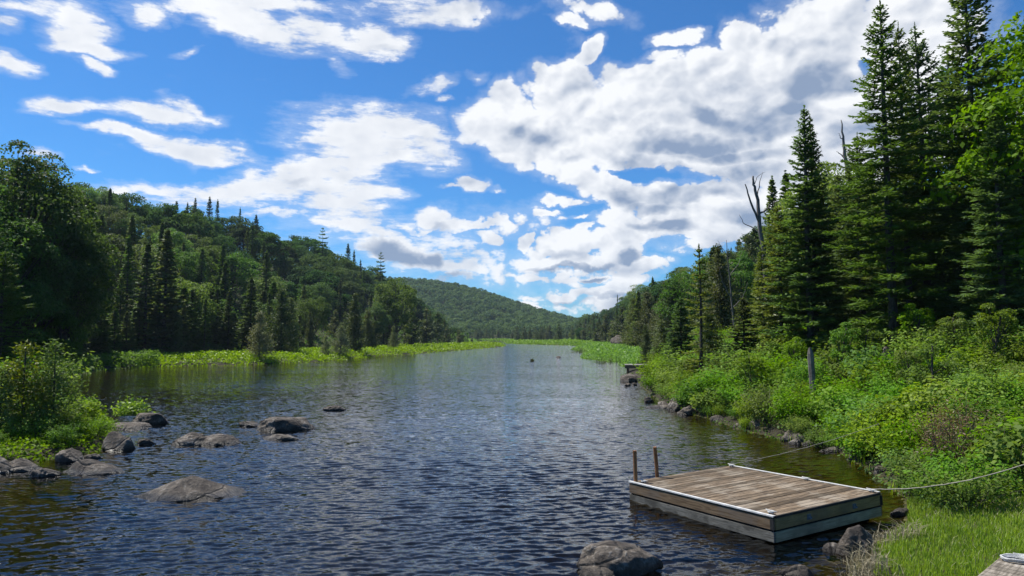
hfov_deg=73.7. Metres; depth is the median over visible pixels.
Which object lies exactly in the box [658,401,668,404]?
rock
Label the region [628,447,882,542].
swim raft
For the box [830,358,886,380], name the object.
shrub
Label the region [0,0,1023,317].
sky
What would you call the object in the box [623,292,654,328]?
broadleaf tree
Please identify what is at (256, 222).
fir tree
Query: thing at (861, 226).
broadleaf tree
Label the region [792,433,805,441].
rock
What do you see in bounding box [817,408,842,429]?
shrub
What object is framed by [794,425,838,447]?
shrub
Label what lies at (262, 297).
fir tree
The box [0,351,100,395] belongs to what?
shrub
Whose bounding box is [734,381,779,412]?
shrub
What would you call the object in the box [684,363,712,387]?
shrub
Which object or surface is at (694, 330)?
shrub
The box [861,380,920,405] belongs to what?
shrub
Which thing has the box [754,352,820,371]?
shrub
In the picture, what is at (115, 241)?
broadleaf tree
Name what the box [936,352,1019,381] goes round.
shrub
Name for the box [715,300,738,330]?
cedar tree
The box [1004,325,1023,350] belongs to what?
shrub
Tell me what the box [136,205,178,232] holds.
broadleaf tree
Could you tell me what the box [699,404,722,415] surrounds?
shrub
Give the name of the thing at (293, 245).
broadleaf tree
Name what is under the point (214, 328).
fir tree
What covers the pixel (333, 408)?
rock
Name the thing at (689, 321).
cedar tree
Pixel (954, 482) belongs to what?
mooring rope
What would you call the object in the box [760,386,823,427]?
shrub
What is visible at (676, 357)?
shrub
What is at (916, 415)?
shrub
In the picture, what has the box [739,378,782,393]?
shrub
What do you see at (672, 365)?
shrub
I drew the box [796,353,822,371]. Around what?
shrub
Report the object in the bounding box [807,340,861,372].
shrub
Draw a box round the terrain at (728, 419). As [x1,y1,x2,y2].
[0,237,1023,575]
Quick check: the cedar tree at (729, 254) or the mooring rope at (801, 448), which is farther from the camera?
the cedar tree at (729, 254)
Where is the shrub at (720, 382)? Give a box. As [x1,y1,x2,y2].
[685,373,763,405]
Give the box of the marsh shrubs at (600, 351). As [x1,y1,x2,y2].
[569,341,657,366]
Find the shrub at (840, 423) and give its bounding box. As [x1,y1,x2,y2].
[825,412,891,447]
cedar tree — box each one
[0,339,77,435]
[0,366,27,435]
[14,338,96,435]
[80,325,96,358]
[166,305,186,352]
[243,311,280,359]
[261,287,301,353]
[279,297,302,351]
[304,312,316,347]
[320,335,331,354]
[325,310,340,339]
[329,325,353,356]
[336,311,348,345]
[341,293,369,353]
[359,309,382,347]
[377,323,393,344]
[386,326,399,347]
[398,303,424,343]
[417,308,439,342]
[429,311,448,342]
[440,326,451,342]
[455,330,463,342]
[579,324,588,339]
[591,322,603,340]
[597,314,611,341]
[604,320,617,341]
[610,306,629,335]
[612,298,641,345]
[619,316,631,343]
[625,292,655,346]
[637,324,651,362]
[638,306,655,346]
[646,319,668,362]
[649,287,693,345]
[649,300,661,345]
[651,279,669,344]
[669,310,694,342]
[690,278,739,327]
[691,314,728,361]
[704,243,737,331]
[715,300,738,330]
[725,249,738,274]
[733,234,764,316]
[733,239,742,253]
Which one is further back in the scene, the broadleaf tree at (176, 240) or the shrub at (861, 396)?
the broadleaf tree at (176, 240)
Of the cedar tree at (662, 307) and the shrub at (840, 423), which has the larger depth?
the cedar tree at (662, 307)
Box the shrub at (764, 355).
[752,347,775,360]
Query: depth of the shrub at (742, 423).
26.55 m
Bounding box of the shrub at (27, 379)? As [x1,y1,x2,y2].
[0,356,62,397]
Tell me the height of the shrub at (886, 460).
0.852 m
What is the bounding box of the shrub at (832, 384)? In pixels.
[804,377,854,394]
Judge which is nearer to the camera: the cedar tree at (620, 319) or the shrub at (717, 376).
the shrub at (717, 376)
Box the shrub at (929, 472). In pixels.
[911,462,966,481]
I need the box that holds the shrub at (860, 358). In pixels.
[838,343,897,389]
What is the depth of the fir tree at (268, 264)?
152.27 m
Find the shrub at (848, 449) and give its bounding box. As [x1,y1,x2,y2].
[834,425,883,460]
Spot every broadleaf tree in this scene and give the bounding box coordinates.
[0,139,104,354]
[0,184,69,353]
[12,207,124,358]
[33,304,90,391]
[67,182,97,199]
[76,186,114,210]
[87,233,141,296]
[91,205,129,243]
[94,191,124,216]
[108,218,133,251]
[113,192,150,225]
[118,244,172,310]
[123,212,147,239]
[135,203,154,232]
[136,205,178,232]
[140,225,164,249]
[146,202,186,240]
[149,277,219,331]
[150,228,194,265]
[161,212,218,251]
[168,248,208,289]
[175,234,214,259]
[178,205,204,230]
[179,248,217,294]
[193,245,232,285]
[199,234,228,258]
[203,216,224,234]
[210,253,262,298]
[212,236,238,253]
[215,216,257,247]
[218,300,239,327]
[225,222,261,250]
[227,251,257,286]
[238,276,287,309]
[242,299,284,332]
[244,225,267,248]
[249,232,289,267]
[267,271,283,286]
[269,242,299,264]
[270,256,299,280]
[271,280,303,305]
[272,240,300,257]
[279,256,302,271]
[285,266,322,288]
[287,234,302,244]
[291,236,320,258]
[291,248,313,264]
[294,245,310,256]
[294,297,330,342]
[295,254,332,273]
[297,269,339,298]
[299,282,339,308]
[300,262,344,288]
[313,248,336,266]
[326,286,346,309]
[327,254,354,278]
[331,267,362,290]
[331,293,359,318]
[342,281,367,301]
[354,283,375,307]
[356,270,372,287]
[357,307,393,337]
[361,271,375,284]
[361,302,390,341]
[365,266,381,290]
[372,278,417,343]
[388,294,408,320]
[406,293,424,315]
[414,304,434,319]
[420,312,449,333]
[447,327,456,338]
[574,327,586,339]
[578,316,590,324]
[590,319,602,327]
[600,310,615,323]
[618,300,630,315]
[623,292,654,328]
[624,284,650,300]
[639,280,662,292]
[650,283,670,306]
[651,270,708,327]
[666,266,690,277]
[674,267,693,291]
[680,267,705,293]
[687,251,748,329]
[697,251,725,270]
[703,270,732,303]
[721,249,743,263]
[727,250,758,316]
[740,225,767,241]
[759,207,878,325]
[766,161,900,302]
[857,175,895,305]
[895,204,972,311]
[909,10,1023,291]
[932,145,1023,322]
[952,45,1023,294]
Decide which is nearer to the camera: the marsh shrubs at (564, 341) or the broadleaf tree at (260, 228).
the broadleaf tree at (260, 228)
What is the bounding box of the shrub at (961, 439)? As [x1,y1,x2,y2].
[944,428,984,453]
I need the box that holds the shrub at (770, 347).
[754,335,812,359]
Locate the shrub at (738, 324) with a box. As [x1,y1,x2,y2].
[726,319,761,334]
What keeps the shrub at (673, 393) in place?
on the terrain at (728, 419)
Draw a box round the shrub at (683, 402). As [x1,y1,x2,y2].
[669,388,692,406]
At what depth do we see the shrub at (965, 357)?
23.50 m
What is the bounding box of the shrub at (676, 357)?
[649,352,683,369]
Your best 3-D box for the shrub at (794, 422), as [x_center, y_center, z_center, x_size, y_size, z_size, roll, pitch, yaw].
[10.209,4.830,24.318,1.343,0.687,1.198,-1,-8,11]
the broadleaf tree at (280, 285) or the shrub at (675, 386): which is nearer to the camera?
the shrub at (675, 386)
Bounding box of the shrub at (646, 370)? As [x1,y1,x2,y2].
[636,362,656,378]
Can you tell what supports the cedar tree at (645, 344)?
on the terrain at (728, 419)
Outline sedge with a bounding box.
[680,407,917,498]
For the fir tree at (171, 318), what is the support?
on the terrain at (728, 419)
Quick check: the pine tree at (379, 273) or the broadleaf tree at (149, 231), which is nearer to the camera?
the broadleaf tree at (149, 231)
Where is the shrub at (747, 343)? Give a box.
[730,335,764,352]
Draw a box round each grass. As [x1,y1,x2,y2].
[825,518,929,575]
[868,493,1023,575]
[870,482,1023,575]
[873,491,1023,575]
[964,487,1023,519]
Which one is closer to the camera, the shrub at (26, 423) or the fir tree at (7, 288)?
the shrub at (26, 423)
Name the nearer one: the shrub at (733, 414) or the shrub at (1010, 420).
the shrub at (1010, 420)
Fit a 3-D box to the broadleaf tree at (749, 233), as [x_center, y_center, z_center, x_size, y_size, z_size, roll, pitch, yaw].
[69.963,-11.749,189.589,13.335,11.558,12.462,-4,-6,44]
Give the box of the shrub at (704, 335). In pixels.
[679,329,733,347]
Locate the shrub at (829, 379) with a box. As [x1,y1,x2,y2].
[806,373,840,385]
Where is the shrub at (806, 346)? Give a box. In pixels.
[771,335,825,362]
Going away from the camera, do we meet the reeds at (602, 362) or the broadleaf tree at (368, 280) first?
the reeds at (602, 362)
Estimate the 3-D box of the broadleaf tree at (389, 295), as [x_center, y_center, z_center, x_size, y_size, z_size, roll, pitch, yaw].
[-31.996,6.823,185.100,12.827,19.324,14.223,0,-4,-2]
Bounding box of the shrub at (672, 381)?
[662,376,685,389]
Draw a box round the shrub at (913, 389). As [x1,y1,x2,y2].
[897,379,953,407]
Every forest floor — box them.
[37,228,469,365]
[586,280,903,341]
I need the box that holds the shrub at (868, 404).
[850,393,898,414]
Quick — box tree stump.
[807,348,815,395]
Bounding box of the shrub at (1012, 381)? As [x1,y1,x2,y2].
[998,369,1023,399]
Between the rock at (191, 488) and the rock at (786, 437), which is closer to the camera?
the rock at (191, 488)
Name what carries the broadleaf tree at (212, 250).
on the terrain at (728, 419)
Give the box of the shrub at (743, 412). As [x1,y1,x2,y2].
[727,395,761,418]
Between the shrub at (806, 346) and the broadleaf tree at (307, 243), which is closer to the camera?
the shrub at (806, 346)
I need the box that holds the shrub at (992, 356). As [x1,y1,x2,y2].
[966,343,1023,372]
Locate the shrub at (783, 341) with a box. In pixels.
[762,330,806,351]
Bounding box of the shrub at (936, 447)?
[910,407,991,468]
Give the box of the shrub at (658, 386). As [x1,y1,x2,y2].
[652,382,669,395]
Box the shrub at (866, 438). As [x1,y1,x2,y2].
[840,417,904,453]
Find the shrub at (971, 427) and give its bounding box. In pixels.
[929,414,1022,445]
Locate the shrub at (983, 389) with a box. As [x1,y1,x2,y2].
[920,367,1023,412]
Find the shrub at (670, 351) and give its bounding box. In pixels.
[653,342,695,358]
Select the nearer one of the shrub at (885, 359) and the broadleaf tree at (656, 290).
the shrub at (885, 359)
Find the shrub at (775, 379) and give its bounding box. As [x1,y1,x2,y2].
[736,367,807,402]
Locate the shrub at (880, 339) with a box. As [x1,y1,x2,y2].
[827,324,905,346]
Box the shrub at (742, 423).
[739,417,749,427]
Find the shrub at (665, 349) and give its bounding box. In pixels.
[657,343,687,357]
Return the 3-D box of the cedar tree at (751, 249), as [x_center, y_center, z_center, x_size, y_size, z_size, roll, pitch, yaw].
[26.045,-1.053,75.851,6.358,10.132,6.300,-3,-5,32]
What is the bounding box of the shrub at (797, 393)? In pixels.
[773,384,832,416]
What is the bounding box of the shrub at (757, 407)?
[731,384,806,423]
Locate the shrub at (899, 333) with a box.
[870,323,914,345]
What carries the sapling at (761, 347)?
on the terrain at (728, 419)
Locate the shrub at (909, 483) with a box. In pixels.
[887,471,938,500]
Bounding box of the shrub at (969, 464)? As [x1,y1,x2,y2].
[892,447,1022,505]
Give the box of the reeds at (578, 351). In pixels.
[568,346,584,352]
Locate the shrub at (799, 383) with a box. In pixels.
[787,375,821,399]
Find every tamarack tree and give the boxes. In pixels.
[474,328,479,339]
[521,326,526,338]
[527,327,532,339]
[544,329,549,339]
[548,325,553,338]
[555,323,562,339]
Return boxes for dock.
[624,364,648,372]
[978,558,1023,575]
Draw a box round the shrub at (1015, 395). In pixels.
[992,379,1023,410]
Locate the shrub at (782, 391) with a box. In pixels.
[770,378,811,411]
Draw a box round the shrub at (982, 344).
[962,329,1018,361]
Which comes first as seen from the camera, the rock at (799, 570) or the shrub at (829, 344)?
the rock at (799, 570)
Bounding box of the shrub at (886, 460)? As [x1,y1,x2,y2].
[874,445,925,478]
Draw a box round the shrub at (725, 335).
[717,329,741,345]
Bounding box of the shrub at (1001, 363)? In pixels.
[979,356,1023,373]
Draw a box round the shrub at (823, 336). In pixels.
[808,328,840,346]
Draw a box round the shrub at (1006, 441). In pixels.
[957,415,1023,487]
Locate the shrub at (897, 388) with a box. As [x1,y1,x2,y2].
[890,380,934,411]
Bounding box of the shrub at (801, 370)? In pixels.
[776,355,840,390]
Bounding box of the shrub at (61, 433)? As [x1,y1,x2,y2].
[42,423,81,445]
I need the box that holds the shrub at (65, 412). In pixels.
[3,407,85,425]
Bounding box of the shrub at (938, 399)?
[907,388,993,426]
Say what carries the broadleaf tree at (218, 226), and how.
on the terrain at (728, 419)
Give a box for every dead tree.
[718,240,747,327]
[741,172,770,317]
[836,120,850,180]
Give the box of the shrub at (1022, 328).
[996,320,1023,342]
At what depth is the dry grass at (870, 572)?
10.75 m
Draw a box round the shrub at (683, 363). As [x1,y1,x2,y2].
[676,353,715,375]
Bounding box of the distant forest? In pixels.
[368,276,612,338]
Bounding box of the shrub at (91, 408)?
[62,393,106,420]
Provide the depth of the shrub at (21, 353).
38.52 m
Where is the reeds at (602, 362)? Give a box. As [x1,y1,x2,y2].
[590,354,619,363]
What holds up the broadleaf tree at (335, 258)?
on the terrain at (728, 419)
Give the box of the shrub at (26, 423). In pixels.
[0,410,66,438]
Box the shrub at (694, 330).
[690,322,703,337]
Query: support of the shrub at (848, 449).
on the terrain at (728, 419)
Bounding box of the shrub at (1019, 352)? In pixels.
[1001,335,1023,361]
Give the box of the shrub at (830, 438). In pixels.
[815,431,841,447]
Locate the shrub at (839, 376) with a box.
[815,363,848,385]
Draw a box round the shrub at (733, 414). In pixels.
[723,405,749,418]
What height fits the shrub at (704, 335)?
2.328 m
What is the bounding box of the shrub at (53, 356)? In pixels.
[10,347,79,375]
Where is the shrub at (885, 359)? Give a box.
[870,349,950,376]
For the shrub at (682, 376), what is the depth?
38.16 m
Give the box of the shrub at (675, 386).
[665,381,685,392]
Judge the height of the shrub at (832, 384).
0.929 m
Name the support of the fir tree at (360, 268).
on the terrain at (728, 419)
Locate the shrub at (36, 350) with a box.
[17,346,72,384]
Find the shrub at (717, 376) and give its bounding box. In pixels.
[693,363,768,394]
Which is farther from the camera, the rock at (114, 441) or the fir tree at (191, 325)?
the fir tree at (191, 325)
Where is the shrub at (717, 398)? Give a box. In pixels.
[686,384,751,411]
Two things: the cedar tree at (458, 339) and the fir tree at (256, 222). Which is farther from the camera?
the cedar tree at (458, 339)
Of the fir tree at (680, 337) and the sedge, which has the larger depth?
the fir tree at (680, 337)
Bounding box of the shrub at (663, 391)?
[651,380,693,399]
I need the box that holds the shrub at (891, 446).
[861,421,962,466]
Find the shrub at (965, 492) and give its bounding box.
[901,463,1023,512]
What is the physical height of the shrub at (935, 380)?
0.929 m
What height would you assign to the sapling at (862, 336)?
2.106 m
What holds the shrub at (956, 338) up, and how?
on the terrain at (728, 419)
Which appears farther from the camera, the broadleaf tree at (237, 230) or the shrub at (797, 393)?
the broadleaf tree at (237, 230)
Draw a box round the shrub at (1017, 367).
[999,360,1023,380]
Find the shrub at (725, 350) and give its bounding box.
[710,343,753,362]
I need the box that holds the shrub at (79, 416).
[33,411,92,433]
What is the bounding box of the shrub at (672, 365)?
[655,353,718,374]
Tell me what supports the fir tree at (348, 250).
on the terrain at (728, 419)
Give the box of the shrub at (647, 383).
[638,371,668,392]
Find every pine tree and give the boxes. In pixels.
[314,228,331,264]
[371,253,388,290]
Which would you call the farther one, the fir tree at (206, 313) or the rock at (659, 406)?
the fir tree at (206, 313)
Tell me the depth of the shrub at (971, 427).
17.59 m
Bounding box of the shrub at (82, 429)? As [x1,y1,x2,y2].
[59,413,122,439]
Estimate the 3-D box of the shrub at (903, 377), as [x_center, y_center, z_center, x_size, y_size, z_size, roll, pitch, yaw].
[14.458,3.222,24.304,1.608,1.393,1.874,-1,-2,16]
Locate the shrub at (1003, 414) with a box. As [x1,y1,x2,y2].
[926,398,1023,431]
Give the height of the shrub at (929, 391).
1.721 m
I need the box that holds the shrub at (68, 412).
[56,405,77,421]
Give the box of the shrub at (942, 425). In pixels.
[908,415,971,439]
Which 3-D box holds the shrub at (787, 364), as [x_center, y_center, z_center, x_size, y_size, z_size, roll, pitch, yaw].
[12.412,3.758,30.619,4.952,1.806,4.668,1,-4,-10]
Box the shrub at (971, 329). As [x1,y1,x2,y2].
[956,313,1012,337]
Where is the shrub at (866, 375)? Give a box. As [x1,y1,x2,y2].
[847,356,899,394]
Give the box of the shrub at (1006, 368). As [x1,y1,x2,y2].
[991,361,1023,378]
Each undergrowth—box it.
[0,391,117,462]
[34,302,161,373]
[650,291,1023,512]
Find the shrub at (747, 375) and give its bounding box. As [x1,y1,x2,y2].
[715,358,784,387]
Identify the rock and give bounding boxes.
[0,456,13,473]
[9,458,41,472]
[29,468,61,476]
[55,448,84,461]
[63,459,123,474]
[84,453,102,459]
[101,431,135,450]
[112,422,151,429]
[132,413,168,424]
[134,475,246,502]
[137,438,155,444]
[171,432,206,446]
[202,434,240,445]
[239,421,258,426]
[256,417,314,431]
[263,434,298,440]
[323,405,346,410]
[576,540,662,575]
[579,567,615,575]
[610,335,620,343]
[620,374,641,381]
[644,397,653,401]
[646,405,667,408]
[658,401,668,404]
[666,397,693,410]
[677,406,697,414]
[710,415,723,420]
[746,419,765,428]
[775,564,814,575]
[780,429,794,441]
[788,439,801,444]
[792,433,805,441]
[802,441,813,445]
[820,446,844,452]
[822,542,837,552]
[835,525,876,555]
[849,447,866,460]
[873,465,886,473]
[882,346,898,360]
[890,508,909,515]
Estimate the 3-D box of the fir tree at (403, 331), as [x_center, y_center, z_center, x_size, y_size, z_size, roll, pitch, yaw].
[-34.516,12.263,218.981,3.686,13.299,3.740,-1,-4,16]
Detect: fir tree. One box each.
[0,248,39,370]
[70,308,90,362]
[86,293,112,355]
[90,297,115,358]
[92,213,118,289]
[93,282,111,344]
[103,322,113,353]
[104,188,115,237]
[109,276,136,347]
[109,309,125,353]
[116,235,137,321]
[117,311,137,352]
[123,214,143,286]
[128,241,163,349]
[130,241,168,310]
[131,295,149,349]
[131,306,139,348]
[138,228,190,351]
[150,221,164,297]
[166,296,187,349]
[176,286,207,350]
[178,242,185,283]
[178,303,195,351]
[184,288,205,351]
[192,197,197,213]
[192,247,210,304]
[194,289,214,347]
[195,298,212,352]
[199,288,222,349]
[206,196,212,219]
[211,288,227,347]
[212,243,232,302]
[213,199,220,230]
[215,290,240,350]
[217,261,239,316]
[218,312,235,345]
[230,312,244,348]
[234,276,262,350]
[237,300,251,343]
[248,222,258,261]
[253,215,259,256]
[256,251,272,311]
[256,290,272,343]
[257,241,269,282]
[262,291,274,338]
[269,281,284,333]
[285,302,302,344]
[295,314,304,345]
[297,284,309,333]
[334,278,344,326]
[344,243,351,289]
[350,250,356,281]
[357,259,362,284]
[362,269,366,300]
[362,291,366,313]
[368,295,372,308]
[399,307,406,342]
[427,310,435,342]
[626,290,642,345]
[649,276,654,292]
[660,297,698,363]
[681,244,720,371]
[706,249,713,275]
[721,297,766,357]
[745,203,806,355]
[745,249,783,346]
[748,227,760,297]
[752,175,786,326]
[759,105,855,355]
[778,170,801,322]
[781,114,851,342]
[817,173,874,327]
[818,132,905,327]
[822,0,950,350]
[856,22,961,330]
[860,22,971,324]
[870,103,970,313]
[894,55,1023,325]
[899,0,1023,328]
[949,102,1023,340]
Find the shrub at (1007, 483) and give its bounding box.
[976,472,1023,496]
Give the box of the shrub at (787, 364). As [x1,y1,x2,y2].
[737,352,838,386]
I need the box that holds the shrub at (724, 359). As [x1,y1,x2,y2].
[702,342,775,370]
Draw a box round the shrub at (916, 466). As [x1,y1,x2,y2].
[876,442,958,488]
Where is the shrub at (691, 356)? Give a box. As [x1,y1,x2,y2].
[677,350,719,368]
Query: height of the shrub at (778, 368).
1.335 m
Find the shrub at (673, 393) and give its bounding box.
[667,387,683,400]
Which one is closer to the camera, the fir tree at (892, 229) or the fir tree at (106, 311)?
the fir tree at (892, 229)
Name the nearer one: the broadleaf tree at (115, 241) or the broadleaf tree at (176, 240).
the broadleaf tree at (115, 241)
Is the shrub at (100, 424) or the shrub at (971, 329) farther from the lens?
the shrub at (971, 329)
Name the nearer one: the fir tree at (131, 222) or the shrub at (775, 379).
the shrub at (775, 379)
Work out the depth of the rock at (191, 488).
15.34 m
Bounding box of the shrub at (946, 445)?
[913,442,970,464]
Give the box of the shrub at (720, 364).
[704,348,750,374]
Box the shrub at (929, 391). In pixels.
[896,375,980,423]
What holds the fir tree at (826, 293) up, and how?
on the terrain at (728, 419)
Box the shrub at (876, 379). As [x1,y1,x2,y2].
[849,364,915,394]
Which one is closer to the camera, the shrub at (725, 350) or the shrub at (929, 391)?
the shrub at (929, 391)
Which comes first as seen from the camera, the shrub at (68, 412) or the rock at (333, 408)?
the shrub at (68, 412)
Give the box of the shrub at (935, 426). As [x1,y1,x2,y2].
[896,400,964,450]
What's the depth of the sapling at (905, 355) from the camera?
24.19 m
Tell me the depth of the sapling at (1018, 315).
26.05 m
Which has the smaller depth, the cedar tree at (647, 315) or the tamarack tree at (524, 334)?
the cedar tree at (647, 315)
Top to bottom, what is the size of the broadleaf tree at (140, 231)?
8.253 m
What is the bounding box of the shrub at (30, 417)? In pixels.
[12,411,59,433]
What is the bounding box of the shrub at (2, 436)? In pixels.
[0,426,9,442]
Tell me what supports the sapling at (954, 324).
on the terrain at (728, 419)
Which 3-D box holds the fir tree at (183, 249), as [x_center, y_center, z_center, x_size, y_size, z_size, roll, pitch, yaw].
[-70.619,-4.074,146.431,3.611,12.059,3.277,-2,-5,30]
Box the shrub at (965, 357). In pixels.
[916,346,998,378]
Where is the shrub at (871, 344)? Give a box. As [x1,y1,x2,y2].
[850,338,898,349]
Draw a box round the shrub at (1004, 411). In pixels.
[988,405,1023,430]
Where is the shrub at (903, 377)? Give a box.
[894,363,933,389]
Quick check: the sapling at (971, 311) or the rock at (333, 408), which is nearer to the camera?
the sapling at (971, 311)
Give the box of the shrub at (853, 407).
[818,393,913,432]
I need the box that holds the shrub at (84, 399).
[31,395,99,407]
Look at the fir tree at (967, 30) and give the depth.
29.33 m
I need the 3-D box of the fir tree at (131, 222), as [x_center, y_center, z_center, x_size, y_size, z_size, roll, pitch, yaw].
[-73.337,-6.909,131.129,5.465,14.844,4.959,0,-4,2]
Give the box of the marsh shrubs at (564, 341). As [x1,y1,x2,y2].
[468,328,595,345]
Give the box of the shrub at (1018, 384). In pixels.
[1016,373,1023,387]
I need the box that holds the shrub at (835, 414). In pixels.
[811,410,866,435]
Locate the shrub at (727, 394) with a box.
[711,380,775,411]
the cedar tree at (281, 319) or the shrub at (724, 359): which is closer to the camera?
the shrub at (724, 359)
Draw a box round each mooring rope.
[734,421,884,463]
[875,464,1023,489]
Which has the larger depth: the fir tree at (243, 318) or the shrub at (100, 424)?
the fir tree at (243, 318)
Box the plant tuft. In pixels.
[111,394,155,416]
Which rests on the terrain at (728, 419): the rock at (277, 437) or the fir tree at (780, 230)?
the fir tree at (780, 230)
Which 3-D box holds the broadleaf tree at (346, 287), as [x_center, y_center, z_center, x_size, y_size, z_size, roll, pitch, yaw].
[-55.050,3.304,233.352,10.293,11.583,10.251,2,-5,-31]
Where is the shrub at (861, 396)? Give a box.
[840,389,876,406]
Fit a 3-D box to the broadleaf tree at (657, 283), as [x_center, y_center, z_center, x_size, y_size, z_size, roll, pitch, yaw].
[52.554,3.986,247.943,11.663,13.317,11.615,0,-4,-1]
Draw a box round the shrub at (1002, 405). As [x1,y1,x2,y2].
[980,395,1023,423]
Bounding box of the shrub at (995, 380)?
[946,365,1010,401]
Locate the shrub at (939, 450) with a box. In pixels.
[908,436,986,472]
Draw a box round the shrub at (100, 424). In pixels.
[84,418,113,435]
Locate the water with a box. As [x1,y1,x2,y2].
[0,341,905,575]
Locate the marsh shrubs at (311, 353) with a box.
[131,341,504,367]
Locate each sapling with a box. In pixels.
[698,367,723,379]
[730,350,766,393]
[756,341,767,356]
[783,337,807,366]
[828,322,862,380]
[841,350,865,375]
[850,327,893,360]
[893,345,924,383]
[897,303,935,348]
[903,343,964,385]
[936,312,974,357]
[951,306,997,337]
[961,301,1015,327]
[973,302,1022,362]
[1017,305,1023,325]
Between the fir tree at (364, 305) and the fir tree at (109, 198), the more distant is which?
the fir tree at (364, 305)
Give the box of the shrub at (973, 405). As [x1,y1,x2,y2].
[932,388,1007,424]
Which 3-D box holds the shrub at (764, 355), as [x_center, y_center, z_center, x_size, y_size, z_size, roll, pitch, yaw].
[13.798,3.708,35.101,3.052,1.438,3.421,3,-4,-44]
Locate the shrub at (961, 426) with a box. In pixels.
[921,388,1004,453]
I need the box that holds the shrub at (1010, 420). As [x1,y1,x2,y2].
[941,413,1023,471]
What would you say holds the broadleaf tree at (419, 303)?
on the terrain at (728, 419)
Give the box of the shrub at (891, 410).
[847,390,925,433]
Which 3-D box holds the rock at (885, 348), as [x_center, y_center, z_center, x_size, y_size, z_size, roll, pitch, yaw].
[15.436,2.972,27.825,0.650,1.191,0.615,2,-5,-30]
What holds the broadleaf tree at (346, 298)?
on the terrain at (728, 419)
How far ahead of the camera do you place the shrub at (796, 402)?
25.47 m
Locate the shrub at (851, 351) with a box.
[830,341,879,377]
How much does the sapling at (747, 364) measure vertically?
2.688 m
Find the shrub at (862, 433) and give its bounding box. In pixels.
[824,403,954,465]
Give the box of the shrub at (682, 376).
[664,366,700,385]
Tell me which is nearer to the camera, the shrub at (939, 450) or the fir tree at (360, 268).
the shrub at (939, 450)
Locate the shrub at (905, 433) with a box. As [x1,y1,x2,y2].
[875,410,949,455]
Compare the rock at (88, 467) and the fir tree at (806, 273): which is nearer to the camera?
the rock at (88, 467)
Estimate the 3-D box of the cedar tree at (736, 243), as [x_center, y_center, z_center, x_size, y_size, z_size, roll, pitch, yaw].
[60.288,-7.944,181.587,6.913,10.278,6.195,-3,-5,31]
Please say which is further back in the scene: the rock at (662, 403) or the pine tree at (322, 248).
the pine tree at (322, 248)
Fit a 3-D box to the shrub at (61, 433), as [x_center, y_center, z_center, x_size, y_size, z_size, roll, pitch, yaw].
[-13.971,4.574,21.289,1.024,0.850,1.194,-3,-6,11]
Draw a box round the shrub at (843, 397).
[818,389,901,416]
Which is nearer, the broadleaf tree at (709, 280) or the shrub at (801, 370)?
the shrub at (801, 370)
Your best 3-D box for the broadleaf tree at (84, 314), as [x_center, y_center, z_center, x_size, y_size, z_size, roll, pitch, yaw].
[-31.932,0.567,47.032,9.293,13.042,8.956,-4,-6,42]
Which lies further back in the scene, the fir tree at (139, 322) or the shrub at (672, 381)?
the fir tree at (139, 322)
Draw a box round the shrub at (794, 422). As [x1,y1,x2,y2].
[779,415,816,430]
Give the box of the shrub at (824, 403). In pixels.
[800,385,864,421]
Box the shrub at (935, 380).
[924,373,951,386]
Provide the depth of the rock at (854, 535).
11.35 m
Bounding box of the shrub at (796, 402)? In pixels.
[786,390,829,418]
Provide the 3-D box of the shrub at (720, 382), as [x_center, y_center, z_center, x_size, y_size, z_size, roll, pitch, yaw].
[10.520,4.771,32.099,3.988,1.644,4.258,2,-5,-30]
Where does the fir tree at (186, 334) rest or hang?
on the terrain at (728, 419)
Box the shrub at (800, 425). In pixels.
[784,413,811,433]
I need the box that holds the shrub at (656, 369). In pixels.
[631,356,682,379]
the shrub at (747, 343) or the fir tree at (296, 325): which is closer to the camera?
the shrub at (747, 343)
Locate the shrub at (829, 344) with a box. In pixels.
[799,326,881,353]
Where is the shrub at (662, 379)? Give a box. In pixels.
[651,362,686,384]
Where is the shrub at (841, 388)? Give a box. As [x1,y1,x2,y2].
[799,372,874,410]
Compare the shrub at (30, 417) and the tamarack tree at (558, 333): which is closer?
the shrub at (30, 417)
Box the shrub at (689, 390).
[668,372,730,402]
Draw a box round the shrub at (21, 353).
[2,342,42,365]
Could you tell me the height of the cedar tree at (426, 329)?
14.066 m
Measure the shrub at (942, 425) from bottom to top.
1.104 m
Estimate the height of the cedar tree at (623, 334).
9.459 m
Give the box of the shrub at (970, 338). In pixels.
[910,327,996,356]
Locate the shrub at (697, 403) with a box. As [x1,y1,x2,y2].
[687,388,722,411]
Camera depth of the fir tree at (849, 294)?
36.20 m
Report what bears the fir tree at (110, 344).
on the terrain at (728, 419)
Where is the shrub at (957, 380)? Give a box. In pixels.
[940,370,980,387]
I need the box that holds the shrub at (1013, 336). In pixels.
[956,330,1023,364]
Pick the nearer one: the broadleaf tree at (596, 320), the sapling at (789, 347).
the sapling at (789, 347)
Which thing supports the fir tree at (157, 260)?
on the terrain at (728, 419)
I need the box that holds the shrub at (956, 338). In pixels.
[907,320,993,356]
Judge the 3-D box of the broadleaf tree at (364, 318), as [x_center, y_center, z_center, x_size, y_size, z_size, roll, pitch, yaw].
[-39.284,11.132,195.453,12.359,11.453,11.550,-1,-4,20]
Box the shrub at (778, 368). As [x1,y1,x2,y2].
[770,360,791,373]
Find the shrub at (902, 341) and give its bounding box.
[882,325,976,359]
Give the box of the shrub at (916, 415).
[901,406,938,427]
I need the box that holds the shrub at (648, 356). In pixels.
[638,350,677,367]
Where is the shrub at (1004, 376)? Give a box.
[947,367,1023,392]
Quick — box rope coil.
[1000,553,1023,562]
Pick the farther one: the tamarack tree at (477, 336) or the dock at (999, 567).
the tamarack tree at (477, 336)
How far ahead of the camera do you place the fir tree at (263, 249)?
190.86 m
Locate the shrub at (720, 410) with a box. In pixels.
[712,403,733,415]
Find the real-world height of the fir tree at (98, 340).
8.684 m
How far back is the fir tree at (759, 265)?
41.95 m

